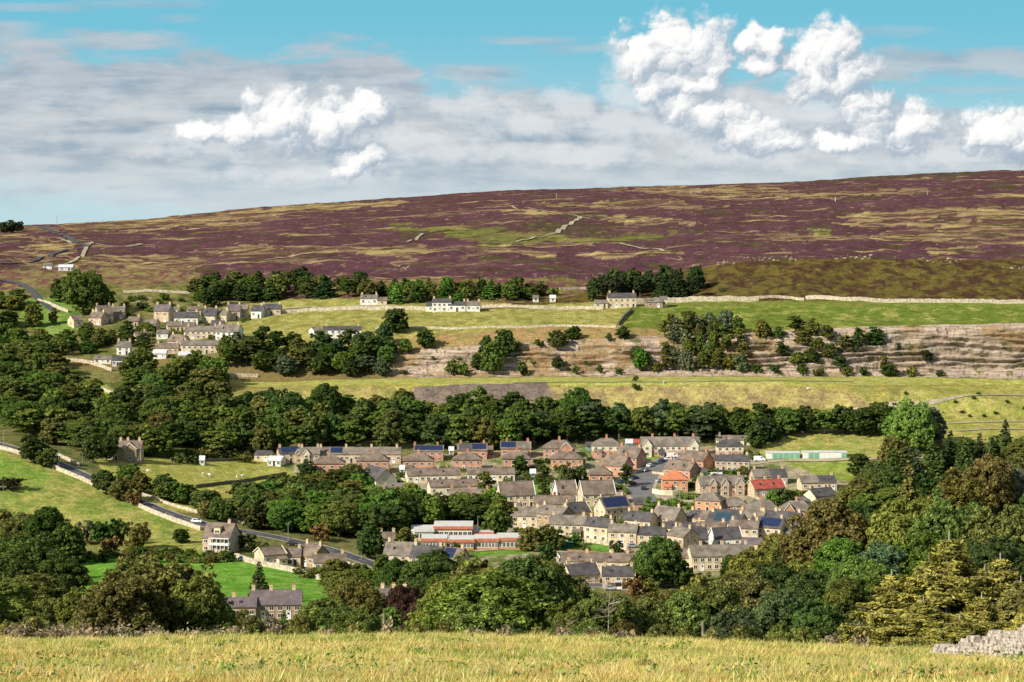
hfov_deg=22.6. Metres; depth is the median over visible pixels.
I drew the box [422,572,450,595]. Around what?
broadleaf tree
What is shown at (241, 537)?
broadleaf tree
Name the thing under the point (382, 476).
house
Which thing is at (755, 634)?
bush
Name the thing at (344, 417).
broadleaf tree
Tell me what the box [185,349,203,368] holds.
broadleaf tree
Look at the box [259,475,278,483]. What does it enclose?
tall broadleaf tree
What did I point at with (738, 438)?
bungalow
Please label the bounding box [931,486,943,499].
conifer tree
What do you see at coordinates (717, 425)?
broadleaf tree
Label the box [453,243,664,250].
moor track
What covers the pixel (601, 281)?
tall broadleaf tree
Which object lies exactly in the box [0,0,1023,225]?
sky
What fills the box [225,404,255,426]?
broadleaf tree
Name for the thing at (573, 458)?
house
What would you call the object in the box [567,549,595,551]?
garden fence
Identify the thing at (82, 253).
moor track
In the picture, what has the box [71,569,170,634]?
broadleaf tree
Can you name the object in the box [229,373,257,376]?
stone wall
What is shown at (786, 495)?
broadleaf tree
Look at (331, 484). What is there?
broadleaf tree
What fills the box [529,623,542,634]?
weed clump
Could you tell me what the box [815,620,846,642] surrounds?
bush
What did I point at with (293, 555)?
house
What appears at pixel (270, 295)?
conifer tree
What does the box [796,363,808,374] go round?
bush
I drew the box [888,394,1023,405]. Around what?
bank track
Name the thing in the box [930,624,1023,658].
rubble wall
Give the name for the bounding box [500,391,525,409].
broadleaf tree
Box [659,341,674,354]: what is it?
tall broadleaf tree
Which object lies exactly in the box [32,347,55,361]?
tall broadleaf tree
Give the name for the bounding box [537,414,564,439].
broadleaf tree
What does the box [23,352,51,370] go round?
broadleaf tree
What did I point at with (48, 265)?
shed
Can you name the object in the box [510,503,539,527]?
house
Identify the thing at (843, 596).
broadleaf tree
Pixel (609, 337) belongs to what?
bush
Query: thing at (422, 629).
weed clump
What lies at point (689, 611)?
broadleaf tree
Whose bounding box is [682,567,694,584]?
bush
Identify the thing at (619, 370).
bush
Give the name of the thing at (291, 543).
parked car
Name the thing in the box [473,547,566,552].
garden path
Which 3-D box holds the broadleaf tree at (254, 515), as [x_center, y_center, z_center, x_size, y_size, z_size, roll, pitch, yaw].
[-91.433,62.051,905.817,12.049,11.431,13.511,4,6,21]
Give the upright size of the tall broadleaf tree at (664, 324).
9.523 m
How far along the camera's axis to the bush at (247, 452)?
1063.98 m
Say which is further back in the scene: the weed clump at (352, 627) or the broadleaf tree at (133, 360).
the broadleaf tree at (133, 360)
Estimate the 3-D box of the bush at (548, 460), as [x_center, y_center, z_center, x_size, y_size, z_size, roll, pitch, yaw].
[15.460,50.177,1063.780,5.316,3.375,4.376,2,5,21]
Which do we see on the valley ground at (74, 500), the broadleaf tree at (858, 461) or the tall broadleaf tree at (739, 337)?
the broadleaf tree at (858, 461)
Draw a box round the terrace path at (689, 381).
[512,380,853,382]
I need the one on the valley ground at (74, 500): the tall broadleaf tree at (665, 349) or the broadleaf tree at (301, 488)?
the broadleaf tree at (301, 488)
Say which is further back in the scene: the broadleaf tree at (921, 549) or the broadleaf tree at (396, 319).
the broadleaf tree at (396, 319)
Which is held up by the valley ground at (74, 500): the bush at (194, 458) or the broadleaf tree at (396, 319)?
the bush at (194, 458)
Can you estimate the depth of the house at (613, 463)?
1043.94 m
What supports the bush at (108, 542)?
on the valley ground at (74, 500)
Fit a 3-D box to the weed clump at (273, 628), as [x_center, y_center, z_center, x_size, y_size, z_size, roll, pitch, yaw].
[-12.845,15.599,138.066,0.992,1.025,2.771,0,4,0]
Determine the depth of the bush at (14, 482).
930.00 m
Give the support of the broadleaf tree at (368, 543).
on the valley ground at (74, 500)
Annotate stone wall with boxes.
[0,445,201,530]
[38,298,68,312]
[43,448,79,465]
[66,358,111,370]
[79,381,112,392]
[123,289,189,293]
[142,493,246,524]
[170,457,248,461]
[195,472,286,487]
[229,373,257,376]
[234,553,319,579]
[281,306,425,313]
[374,324,615,329]
[481,304,602,309]
[559,287,586,289]
[564,537,627,549]
[606,572,701,589]
[617,308,632,325]
[636,296,758,303]
[652,489,684,494]
[759,295,803,299]
[805,295,1023,303]
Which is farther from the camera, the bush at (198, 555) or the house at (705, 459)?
the house at (705, 459)
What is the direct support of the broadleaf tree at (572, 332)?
on the field ground at (641, 320)
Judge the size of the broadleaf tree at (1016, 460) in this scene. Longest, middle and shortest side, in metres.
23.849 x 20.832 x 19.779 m
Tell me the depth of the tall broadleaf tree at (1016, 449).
1030.44 m
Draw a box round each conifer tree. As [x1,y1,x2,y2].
[189,285,203,300]
[207,279,228,301]
[223,275,234,297]
[247,561,268,595]
[249,277,264,298]
[254,270,265,291]
[258,279,282,301]
[279,610,288,629]
[313,275,337,298]
[373,280,389,296]
[385,277,397,295]
[386,282,408,303]
[423,276,433,295]
[427,283,438,299]
[442,283,456,297]
[452,289,466,300]
[457,282,474,297]
[477,278,500,299]
[497,283,501,296]
[618,272,632,292]
[650,277,674,297]
[669,271,688,296]
[683,276,696,294]
[883,442,900,475]
[896,438,911,478]
[897,461,919,503]
[906,446,929,478]
[922,434,945,484]
[929,453,946,484]
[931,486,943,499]
[938,430,957,473]
[952,436,971,472]
[963,457,977,480]
[971,433,986,460]
[985,436,998,457]
[998,419,1012,441]
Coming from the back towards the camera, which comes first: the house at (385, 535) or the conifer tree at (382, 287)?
the conifer tree at (382, 287)
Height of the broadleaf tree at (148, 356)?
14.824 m
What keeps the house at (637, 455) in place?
on the valley ground at (74, 500)
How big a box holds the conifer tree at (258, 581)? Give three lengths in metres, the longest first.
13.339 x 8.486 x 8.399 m
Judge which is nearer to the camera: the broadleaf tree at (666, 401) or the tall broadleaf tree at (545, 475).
the tall broadleaf tree at (545, 475)
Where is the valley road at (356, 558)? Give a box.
[0,442,703,586]
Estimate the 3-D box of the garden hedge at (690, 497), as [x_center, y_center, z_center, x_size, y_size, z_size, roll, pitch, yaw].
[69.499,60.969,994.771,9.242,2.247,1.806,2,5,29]
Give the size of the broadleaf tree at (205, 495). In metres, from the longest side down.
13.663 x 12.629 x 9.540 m
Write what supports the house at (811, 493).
on the valley ground at (74, 500)
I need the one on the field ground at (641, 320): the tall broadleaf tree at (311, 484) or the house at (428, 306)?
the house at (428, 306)
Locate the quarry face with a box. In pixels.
[58,323,1023,381]
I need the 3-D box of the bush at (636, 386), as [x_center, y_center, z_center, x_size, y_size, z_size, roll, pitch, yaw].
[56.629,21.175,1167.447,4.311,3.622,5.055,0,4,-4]
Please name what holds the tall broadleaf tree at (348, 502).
on the valley ground at (74, 500)
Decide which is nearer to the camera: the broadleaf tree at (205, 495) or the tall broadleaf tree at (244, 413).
the broadleaf tree at (205, 495)
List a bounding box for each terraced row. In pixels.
[181,337,218,353]
[224,591,256,616]
[250,583,302,619]
[319,443,401,463]
[405,464,460,482]
[426,475,479,495]
[449,484,488,495]
[466,467,514,480]
[561,548,633,570]
[640,433,699,456]
[686,539,753,570]
[695,471,745,496]
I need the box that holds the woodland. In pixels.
[0,265,823,520]
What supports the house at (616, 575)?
on the valley ground at (74, 500)
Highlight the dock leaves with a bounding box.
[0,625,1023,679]
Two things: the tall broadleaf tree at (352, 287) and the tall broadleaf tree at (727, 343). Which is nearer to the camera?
the tall broadleaf tree at (727, 343)
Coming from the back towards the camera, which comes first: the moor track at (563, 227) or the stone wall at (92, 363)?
the moor track at (563, 227)
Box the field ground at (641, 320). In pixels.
[0,278,1023,357]
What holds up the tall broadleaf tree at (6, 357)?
on the valley ground at (74, 500)
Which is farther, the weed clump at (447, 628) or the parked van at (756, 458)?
the parked van at (756, 458)
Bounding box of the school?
[413,521,522,549]
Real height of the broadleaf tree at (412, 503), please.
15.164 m
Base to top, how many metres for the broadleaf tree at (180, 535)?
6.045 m
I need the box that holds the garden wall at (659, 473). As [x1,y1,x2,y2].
[652,471,666,474]
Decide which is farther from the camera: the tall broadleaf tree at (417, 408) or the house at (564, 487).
the tall broadleaf tree at (417, 408)
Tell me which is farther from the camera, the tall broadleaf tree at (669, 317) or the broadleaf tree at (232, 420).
the tall broadleaf tree at (669, 317)
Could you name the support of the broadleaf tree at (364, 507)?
on the valley ground at (74, 500)
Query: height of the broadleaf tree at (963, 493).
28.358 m
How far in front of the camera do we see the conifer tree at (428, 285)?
1382.92 m
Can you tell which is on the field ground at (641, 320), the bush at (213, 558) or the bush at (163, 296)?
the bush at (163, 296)
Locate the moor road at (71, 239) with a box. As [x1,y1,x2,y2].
[41,226,90,245]
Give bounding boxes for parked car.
[191,518,203,522]
[286,541,299,545]
[604,585,616,589]
[626,543,638,547]
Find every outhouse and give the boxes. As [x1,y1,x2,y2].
[112,356,124,366]
[254,450,274,461]
[267,456,286,466]
[377,297,387,304]
[385,483,408,489]
[594,300,607,307]
[633,498,643,510]
[659,296,667,307]
[741,537,762,549]
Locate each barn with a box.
[58,264,74,270]
[645,298,662,307]
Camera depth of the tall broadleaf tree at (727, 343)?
1232.22 m
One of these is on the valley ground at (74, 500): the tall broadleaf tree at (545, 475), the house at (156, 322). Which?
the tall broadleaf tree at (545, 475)
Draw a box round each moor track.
[55,242,92,266]
[58,238,141,245]
[406,233,423,241]
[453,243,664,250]
[512,206,645,221]
[515,233,554,241]
[555,216,581,232]
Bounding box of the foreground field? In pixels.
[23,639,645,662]
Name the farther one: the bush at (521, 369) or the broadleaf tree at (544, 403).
the bush at (521, 369)
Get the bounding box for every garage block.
[765,451,799,458]
[801,450,847,458]
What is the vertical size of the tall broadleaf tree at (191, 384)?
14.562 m
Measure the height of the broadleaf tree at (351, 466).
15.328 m
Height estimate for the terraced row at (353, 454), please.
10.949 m
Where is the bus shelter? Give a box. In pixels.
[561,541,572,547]
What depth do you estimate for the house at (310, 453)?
1058.27 m
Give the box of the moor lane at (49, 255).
[0,248,77,262]
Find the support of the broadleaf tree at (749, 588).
on the valley ground at (74, 500)
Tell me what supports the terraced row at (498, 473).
on the valley ground at (74, 500)
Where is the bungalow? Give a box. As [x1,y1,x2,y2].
[715,432,748,444]
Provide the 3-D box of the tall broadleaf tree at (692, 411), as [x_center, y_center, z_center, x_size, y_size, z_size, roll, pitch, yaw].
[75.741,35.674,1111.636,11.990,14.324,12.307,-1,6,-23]
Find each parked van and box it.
[666,452,677,457]
[754,456,764,460]
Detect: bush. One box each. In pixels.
[0,477,27,489]
[0,598,37,632]
[0,615,46,634]
[30,597,59,631]
[75,520,98,542]
[78,551,93,562]
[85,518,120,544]
[93,551,111,561]
[98,536,119,552]
[101,547,120,557]
[112,518,132,543]
[119,550,133,560]
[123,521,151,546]
[125,492,143,504]
[126,548,138,558]
[127,295,137,301]
[127,546,149,555]
[136,295,146,300]
[136,302,150,308]
[144,306,153,311]
[144,551,158,554]
[152,299,163,303]
[152,553,164,561]
[154,547,169,556]
[159,293,169,299]
[164,553,179,560]
[165,449,177,457]
[167,547,183,554]
[170,452,186,462]
[171,553,187,562]
[179,448,189,455]
[184,548,197,552]
[186,454,198,462]
[186,552,200,557]
[188,449,199,456]
[188,554,203,562]
[199,447,213,457]
[201,550,217,557]
[202,552,221,562]
[208,334,214,339]
[212,449,223,458]
[217,549,226,559]
[220,551,236,561]
[222,449,237,457]
[222,605,243,630]
[234,454,252,461]
[235,609,266,635]
[238,450,250,455]
[256,541,269,547]
[258,615,287,630]
[282,614,318,635]
[292,566,305,573]
[295,625,326,634]
[297,567,318,577]
[309,523,330,540]
[311,471,320,475]
[412,615,445,631]
[451,542,466,550]
[451,552,482,570]
[456,362,469,374]
[475,559,488,570]
[501,620,529,634]
[510,527,518,532]
[513,340,522,351]
[516,361,530,375]
[533,459,542,463]
[533,608,551,636]
[534,339,543,345]
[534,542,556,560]
[543,457,550,463]
[548,288,558,294]
[553,464,564,472]
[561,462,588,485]
[566,530,584,543]
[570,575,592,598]
[571,620,605,635]
[572,365,580,373]
[595,365,603,372]
[605,332,612,340]
[606,618,645,637]
[608,540,623,552]
[614,482,623,489]
[615,368,623,373]
[622,575,645,597]
[631,375,638,380]
[631,383,640,388]
[640,496,677,511]
[640,577,659,595]
[647,623,681,637]
[649,363,658,371]
[665,497,686,506]
[680,572,711,591]
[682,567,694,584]
[688,482,695,487]
[707,576,723,588]
[720,625,770,641]
[737,465,749,473]
[749,453,758,458]
[750,363,762,371]
[765,620,821,644]
[767,365,779,371]
[769,426,783,441]
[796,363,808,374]
[812,367,824,375]
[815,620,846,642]
[841,366,853,375]
[850,620,866,639]
[859,366,868,375]
[905,366,918,375]
[935,370,945,375]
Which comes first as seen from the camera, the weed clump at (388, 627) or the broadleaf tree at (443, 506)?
the weed clump at (388, 627)
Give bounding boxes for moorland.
[0,170,1023,300]
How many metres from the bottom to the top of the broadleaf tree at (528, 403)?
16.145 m
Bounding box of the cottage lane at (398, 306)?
[282,305,639,308]
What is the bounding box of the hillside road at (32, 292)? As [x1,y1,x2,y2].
[0,279,58,311]
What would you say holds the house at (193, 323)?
on the field ground at (641, 320)
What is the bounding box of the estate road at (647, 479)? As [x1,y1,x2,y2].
[626,457,676,504]
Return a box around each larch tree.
[822,569,907,644]
[851,531,999,639]
[868,595,950,647]
[869,622,920,646]
[911,556,930,577]
[919,615,987,647]
[929,592,1011,643]
[958,553,1023,614]
[973,565,989,584]
[995,578,1023,621]
[1002,607,1023,630]
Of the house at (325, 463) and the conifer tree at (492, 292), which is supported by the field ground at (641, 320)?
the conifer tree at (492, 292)
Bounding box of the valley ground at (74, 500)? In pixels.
[0,368,1023,626]
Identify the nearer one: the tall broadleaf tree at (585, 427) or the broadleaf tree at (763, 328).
the tall broadleaf tree at (585, 427)
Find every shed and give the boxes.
[43,263,53,268]
[199,455,205,464]
[399,465,404,473]
[448,446,453,455]
[487,445,492,454]
[530,469,535,478]
[532,295,538,301]
[549,295,555,301]
[585,442,591,450]
[625,439,632,445]
[633,439,639,446]
[658,449,664,457]
[701,468,707,473]
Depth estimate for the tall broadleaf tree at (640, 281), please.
1387.84 m
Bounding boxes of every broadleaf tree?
[0,222,8,232]
[0,310,22,323]
[0,315,11,323]
[0,353,20,362]
[0,362,17,377]
[0,376,21,396]
[0,397,20,413]
[0,400,41,432]
[0,509,14,538]
[0,512,32,538]
[0,534,68,568]
[0,550,34,583]
[0,577,34,603]
[0,593,17,621]
[2,380,37,399]
[4,377,44,400]
[4,408,43,433]
[5,220,17,232]
[5,364,28,378]
[6,572,68,605]
[7,289,31,299]
[9,351,31,369]
[14,221,23,231]
[16,342,39,354]
[17,434,50,462]
[22,506,73,552]
[23,303,43,326]
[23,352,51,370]
[24,369,50,396]
[27,370,65,397]
[30,341,60,362]
[31,334,49,341]
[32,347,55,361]
[33,553,93,595]
[34,396,69,419]
[35,448,59,466]
[38,406,69,429]
[38,418,66,443]
[39,388,67,402]
[42,352,71,366]
[42,363,78,375]
[45,367,64,376]
[48,308,58,322]
[49,277,65,300]
[51,374,90,389]
[52,524,86,560]
[53,585,86,632]
[54,423,87,446]
[59,386,82,402]
[60,268,108,314]
[63,411,84,420]
[63,419,76,428]
[64,416,101,438]
[65,399,93,415]
[67,421,107,446]
[70,398,93,415]
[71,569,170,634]
[75,378,104,398]
[77,387,103,408]
[80,433,105,462]
[82,281,117,309]
[88,396,116,417]
[90,395,122,409]
[90,470,115,493]
[93,414,123,422]
[94,404,130,421]
[94,419,122,430]
[95,328,106,334]
[100,434,118,461]
[104,425,140,439]
[105,477,134,499]
[105,554,217,620]
[107,385,138,402]
[108,403,133,420]
[116,352,146,376]
[120,334,137,343]
[120,368,149,388]
[123,320,133,325]
[123,421,144,427]
[126,396,144,411]
[128,347,158,368]
[128,383,156,402]
[128,424,151,440]
[129,408,159,424]
[132,341,150,350]
[135,373,171,388]
[136,365,158,373]
[136,425,173,456]
[137,332,150,341]
[137,339,149,344]
[140,386,178,402]
[141,395,179,415]
[146,413,176,427]
[152,408,178,421]
[154,363,186,383]
[156,369,181,387]
[157,385,176,390]
[157,419,186,451]
[162,574,240,633]
[166,395,192,407]
[168,355,193,368]
[169,356,197,378]
[171,528,189,542]
[172,385,194,395]
[175,400,205,415]
[175,412,195,421]
[175,413,203,443]
[181,381,208,396]
[182,391,209,407]
[183,420,215,448]
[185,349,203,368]
[186,278,205,292]
[186,367,225,390]
[191,408,217,429]
[192,490,222,508]
[194,399,215,422]
[196,359,230,377]
[196,427,238,449]
[198,275,216,287]
[204,380,233,399]
[209,283,230,303]
[209,420,243,450]
[210,396,237,416]
[211,405,230,422]
[215,280,231,293]
[216,416,245,434]
[218,343,240,366]
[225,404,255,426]
[225,482,244,494]
[228,270,245,282]
[228,396,249,408]
[230,485,241,499]
[232,408,255,429]
[233,487,265,512]
[234,482,264,499]
[234,501,268,528]
[235,340,258,364]
[236,422,253,449]
[237,391,256,407]
[238,284,264,302]
[238,530,245,548]
[242,534,261,551]
[247,272,265,279]
[249,418,275,436]
[249,423,275,450]
[250,395,269,414]
[252,326,270,340]
[252,410,266,426]
[256,387,276,395]
[257,495,281,525]
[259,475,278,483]
[259,480,280,491]
[264,388,309,418]
[264,491,284,499]
[265,330,287,348]
[265,405,290,423]
[265,502,302,531]
[266,497,304,521]
[270,270,281,276]
[270,419,292,448]
[275,477,296,485]
[275,487,306,500]
[281,494,304,499]
[282,270,295,289]
[282,408,307,444]
[284,483,307,495]
[286,425,319,446]
[288,473,302,481]
[290,347,318,367]
[292,405,314,425]
[295,283,315,298]
[295,504,325,533]
[296,459,315,474]
[296,474,318,483]
[298,596,351,619]
[299,411,326,446]
[299,479,320,490]
[302,501,327,508]
[304,388,315,400]
[305,490,328,503]
[307,488,327,502]
[308,383,345,414]
[308,403,329,412]
[309,609,337,631]
[314,470,339,484]
[315,482,328,489]
[317,500,360,536]
[317,558,350,590]
[318,495,340,509]
[319,479,337,489]
[321,412,345,445]
[322,569,365,596]
[326,499,360,507]
[328,469,350,481]
[328,578,388,621]
[330,487,361,501]
[330,604,381,634]
[332,276,350,291]
[332,480,361,492]
[333,395,351,415]
[335,414,346,440]
[336,463,374,483]
[336,486,350,495]
[337,279,357,297]
[337,328,358,347]
[337,479,365,493]
[338,419,369,446]
[342,394,356,408]
[343,473,376,486]
[343,563,368,571]
[349,406,371,423]
[349,508,367,535]
[350,397,376,413]
[352,499,368,502]
[355,355,375,373]
[355,524,387,558]
[356,500,383,517]
[356,505,390,532]
[359,494,379,503]
[360,485,376,494]
[361,336,380,358]
[362,410,392,433]
[362,566,382,585]
[367,486,381,492]
[369,394,390,406]
[369,488,394,500]
[371,420,400,446]
[371,554,388,569]
[373,399,392,411]
[374,558,411,586]
[375,409,404,429]
[375,488,404,506]
[377,501,412,532]
[377,583,408,587]
[379,607,402,632]
[380,308,408,332]
[383,399,411,418]
[385,491,425,523]
[385,585,424,614]
[390,388,415,402]
[393,482,419,490]
[394,527,418,541]
[395,394,412,413]
[397,414,426,440]
[397,602,417,632]
[398,553,452,584]
[399,338,412,354]
[400,399,433,424]
[400,489,422,494]
[403,580,453,632]
[406,577,428,598]
[407,488,426,496]
[415,493,446,524]
[416,329,435,347]
[416,549,462,565]
[418,498,449,523]
[420,412,451,444]
[421,569,556,633]
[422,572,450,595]
[425,408,452,426]
[433,492,452,517]
[436,559,456,571]
[437,403,460,414]
[440,414,474,445]
[440,601,503,634]
[444,359,459,374]
[445,393,470,413]
[445,492,477,510]
[447,495,473,520]
[450,564,492,595]
[457,386,489,413]
[457,494,494,526]
[461,406,482,427]
[463,405,482,412]
[465,414,486,441]
[468,417,499,446]
[470,353,482,370]
[475,394,504,408]
[477,335,491,352]
[477,471,496,492]
[478,340,504,374]
[478,486,507,501]
[479,401,503,417]
[479,503,512,533]
[487,497,517,518]
[490,412,518,434]
[493,419,522,443]
[494,329,515,356]
[494,554,575,609]
[497,412,522,425]
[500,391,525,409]
[503,398,534,412]
[504,401,532,432]
[512,455,527,469]
[515,285,526,296]
[516,526,541,550]
[518,410,551,446]
[529,409,550,436]
[531,396,554,411]
[531,555,546,563]
[535,464,553,482]
[536,281,548,295]
[536,482,550,494]
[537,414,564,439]
[538,524,566,549]
[542,559,571,582]
[544,597,578,635]
[547,330,569,349]
[548,407,568,415]
[550,398,566,410]
[551,356,564,370]
[555,410,583,440]
[559,387,595,429]
[563,326,582,338]
[563,580,583,603]
[568,593,642,632]
[571,411,603,440]
[576,401,602,433]
[591,398,601,427]
[596,277,608,294]
[604,409,633,439]
[614,326,630,338]
[614,595,637,605]
[618,464,635,486]
[625,408,657,435]
[625,551,647,579]
[629,346,640,356]
[629,406,648,416]
[630,348,651,370]
[631,597,672,635]
[632,534,684,586]
[633,276,648,296]
[637,589,677,610]
[642,403,677,435]
[653,398,669,412]
[655,264,673,275]
[656,320,671,336]
[656,355,671,369]
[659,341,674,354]
[661,557,693,587]
[662,408,694,435]
[664,592,711,638]
[666,314,674,326]
[666,324,680,344]
[666,402,686,425]
[668,317,682,327]
[668,349,680,369]
[678,315,694,331]
[678,407,696,435]
[680,311,689,327]
[680,412,712,437]
[686,277,702,295]
[686,580,750,629]
[693,316,705,327]
[695,351,709,371]
[696,410,727,437]
[703,343,713,366]
[703,402,724,409]
[704,607,758,639]
[710,351,720,373]
[712,406,733,432]
[714,347,724,362]
[716,324,732,336]
[719,334,736,352]
[719,554,738,578]
[719,568,775,624]
[723,546,785,588]
[729,407,750,420]
[733,328,747,341]
[735,342,748,354]
[744,425,766,447]
[746,411,773,426]
[749,589,808,638]
[751,559,798,589]
[752,319,772,337]
[752,402,773,417]
[753,416,779,441]
[757,532,778,550]
[765,489,778,505]
[769,534,787,547]
[771,326,785,336]
[773,408,801,435]
[774,341,789,356]
[774,488,798,505]
[775,498,868,569]
[780,570,831,611]
[786,315,805,330]
[787,597,845,631]
[788,559,818,573]
[791,405,819,431]
[809,409,839,433]
[812,537,864,573]
[818,324,834,340]
[820,576,869,623]
[821,343,837,357]
[823,554,889,596]
[828,404,853,433]
[831,356,846,371]
[835,485,861,503]
[837,335,853,352]
[837,476,877,496]
[846,407,877,435]
[846,453,870,475]
[846,492,884,510]
[846,501,874,516]
[849,568,889,610]
[851,327,862,356]
[855,512,871,548]
[856,467,894,493]
[858,539,911,581]
[859,327,884,345]
[860,461,885,478]
[861,495,946,551]
[862,401,891,431]
[871,406,892,433]
[874,487,905,504]
[877,434,903,466]
[877,466,913,491]
[879,355,888,366]
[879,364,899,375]
[880,409,899,439]
[890,397,938,451]
[892,530,944,575]
[904,473,936,497]
[909,497,989,546]
[914,496,925,502]
[920,406,947,444]
[921,349,933,361]
[926,474,989,515]
[942,440,977,462]
[944,467,962,478]
[955,503,1023,556]
[961,453,1019,513]
[966,535,1023,581]
[980,497,995,514]
[983,435,1010,458]
[996,442,1023,458]
[997,464,1023,513]
[1005,452,1023,469]
[1009,436,1023,446]
[1014,489,1023,511]
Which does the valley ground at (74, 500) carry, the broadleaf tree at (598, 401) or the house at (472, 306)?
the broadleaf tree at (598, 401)
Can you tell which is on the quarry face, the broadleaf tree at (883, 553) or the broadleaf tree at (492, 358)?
the broadleaf tree at (492, 358)
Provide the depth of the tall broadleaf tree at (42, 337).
1253.99 m
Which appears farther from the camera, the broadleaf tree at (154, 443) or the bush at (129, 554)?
the broadleaf tree at (154, 443)
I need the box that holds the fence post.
[701,621,703,634]
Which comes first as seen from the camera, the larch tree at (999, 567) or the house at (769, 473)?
the larch tree at (999, 567)
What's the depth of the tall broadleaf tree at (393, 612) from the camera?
314.83 m
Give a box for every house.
[67,314,83,327]
[88,309,108,325]
[93,355,112,363]
[94,302,113,322]
[108,436,143,463]
[112,303,126,318]
[116,338,132,354]
[127,313,142,326]
[133,329,148,342]
[144,316,160,330]
[152,349,167,358]
[153,301,173,321]
[155,341,180,353]
[156,330,169,338]
[166,319,181,330]
[167,331,190,347]
[173,305,180,311]
[173,309,199,324]
[178,348,192,356]
[182,320,196,329]
[184,323,216,339]
[186,304,201,314]
[201,305,218,322]
[201,518,240,552]
[210,317,224,325]
[215,321,243,339]
[217,307,230,321]
[226,302,241,319]
[241,304,248,317]
[250,302,264,318]
[253,545,288,564]
[263,301,281,315]
[276,443,300,463]
[285,543,301,566]
[300,443,319,463]
[301,538,329,567]
[308,327,322,334]
[312,548,346,566]
[313,453,345,473]
[323,323,361,337]
[356,448,389,469]
[360,292,377,304]
[364,464,397,488]
[378,582,407,603]
[380,527,395,545]
[383,536,419,561]
[402,450,434,468]
[409,540,443,560]
[413,441,443,460]
[426,302,431,311]
[432,295,451,312]
[442,542,470,560]
[448,298,465,311]
[452,449,482,470]
[457,439,487,459]
[466,298,479,311]
[495,480,535,506]
[500,438,530,457]
[502,447,531,466]
[508,498,521,505]
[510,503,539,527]
[533,491,575,506]
[536,500,573,531]
[542,436,575,458]
[548,510,587,537]
[550,447,583,469]
[551,480,577,501]
[556,556,569,564]
[563,497,591,516]
[564,557,600,583]
[577,480,616,505]
[583,512,616,540]
[588,461,612,479]
[591,435,620,457]
[593,491,631,520]
[601,561,635,588]
[602,450,633,474]
[606,291,636,307]
[607,519,638,545]
[616,442,646,468]
[622,507,657,525]
[636,521,667,545]
[654,501,687,525]
[660,468,688,491]
[663,456,700,478]
[663,517,695,532]
[666,521,699,547]
[677,446,713,468]
[678,522,708,543]
[680,543,694,563]
[686,505,715,521]
[694,486,726,510]
[696,517,726,531]
[705,507,747,526]
[708,526,742,543]
[714,450,750,471]
[715,436,743,454]
[716,505,744,512]
[722,492,746,509]
[728,515,759,536]
[738,507,766,519]
[742,496,778,510]
[745,474,786,497]
[749,464,787,483]
[750,512,786,539]
[760,506,780,516]
[771,506,803,521]
[778,497,808,516]
[783,525,796,533]
[796,472,837,490]
[797,496,811,504]
[803,483,835,503]
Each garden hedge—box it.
[557,470,563,477]
[560,542,583,546]
[622,485,629,494]
[669,501,694,505]
[676,493,701,497]
[680,491,687,499]
[680,495,698,499]
[724,469,743,474]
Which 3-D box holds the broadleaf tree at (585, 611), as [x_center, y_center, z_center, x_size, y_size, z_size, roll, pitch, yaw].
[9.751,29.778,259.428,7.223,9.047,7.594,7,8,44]
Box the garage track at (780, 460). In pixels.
[750,457,922,464]
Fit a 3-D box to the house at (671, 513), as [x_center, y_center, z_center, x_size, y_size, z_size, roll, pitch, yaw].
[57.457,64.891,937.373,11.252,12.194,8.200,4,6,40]
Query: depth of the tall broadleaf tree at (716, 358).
1223.10 m
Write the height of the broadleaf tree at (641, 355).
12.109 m
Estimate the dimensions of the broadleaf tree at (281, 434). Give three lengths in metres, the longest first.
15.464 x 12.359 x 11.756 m
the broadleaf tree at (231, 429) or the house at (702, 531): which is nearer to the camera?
the house at (702, 531)
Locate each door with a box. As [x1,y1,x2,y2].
[261,611,265,619]
[286,611,290,619]
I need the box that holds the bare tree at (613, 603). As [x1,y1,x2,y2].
[592,588,625,630]
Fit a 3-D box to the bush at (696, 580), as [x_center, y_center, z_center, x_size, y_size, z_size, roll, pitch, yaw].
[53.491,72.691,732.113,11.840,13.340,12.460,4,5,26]
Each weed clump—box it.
[0,621,17,637]
[12,617,28,638]
[24,624,39,638]
[32,627,49,638]
[39,620,53,636]
[47,622,67,637]
[54,624,76,638]
[68,622,86,635]
[73,616,91,637]
[85,626,102,638]
[99,626,111,636]
[102,622,119,637]
[111,618,130,637]
[131,627,139,636]
[138,626,157,636]
[143,622,164,637]
[173,629,193,635]
[191,629,209,635]
[210,621,223,634]
[222,625,238,635]
[231,625,246,635]
[265,621,281,635]
[295,624,310,634]
[318,627,334,633]
[347,621,363,634]
[380,616,396,633]
[412,622,429,633]
[434,619,453,633]
[464,626,484,635]
[494,624,514,635]
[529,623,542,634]
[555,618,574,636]
[583,624,602,636]
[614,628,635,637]
[645,631,664,638]
[673,622,691,639]
[701,629,718,640]
[729,626,748,640]
[763,636,779,642]
[793,636,808,644]
[821,630,841,644]
[849,630,871,646]
[905,636,922,648]
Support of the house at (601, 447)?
on the valley ground at (74, 500)
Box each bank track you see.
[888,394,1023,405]
[939,421,1023,423]
[958,428,1010,430]
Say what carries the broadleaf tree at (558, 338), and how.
on the quarry face

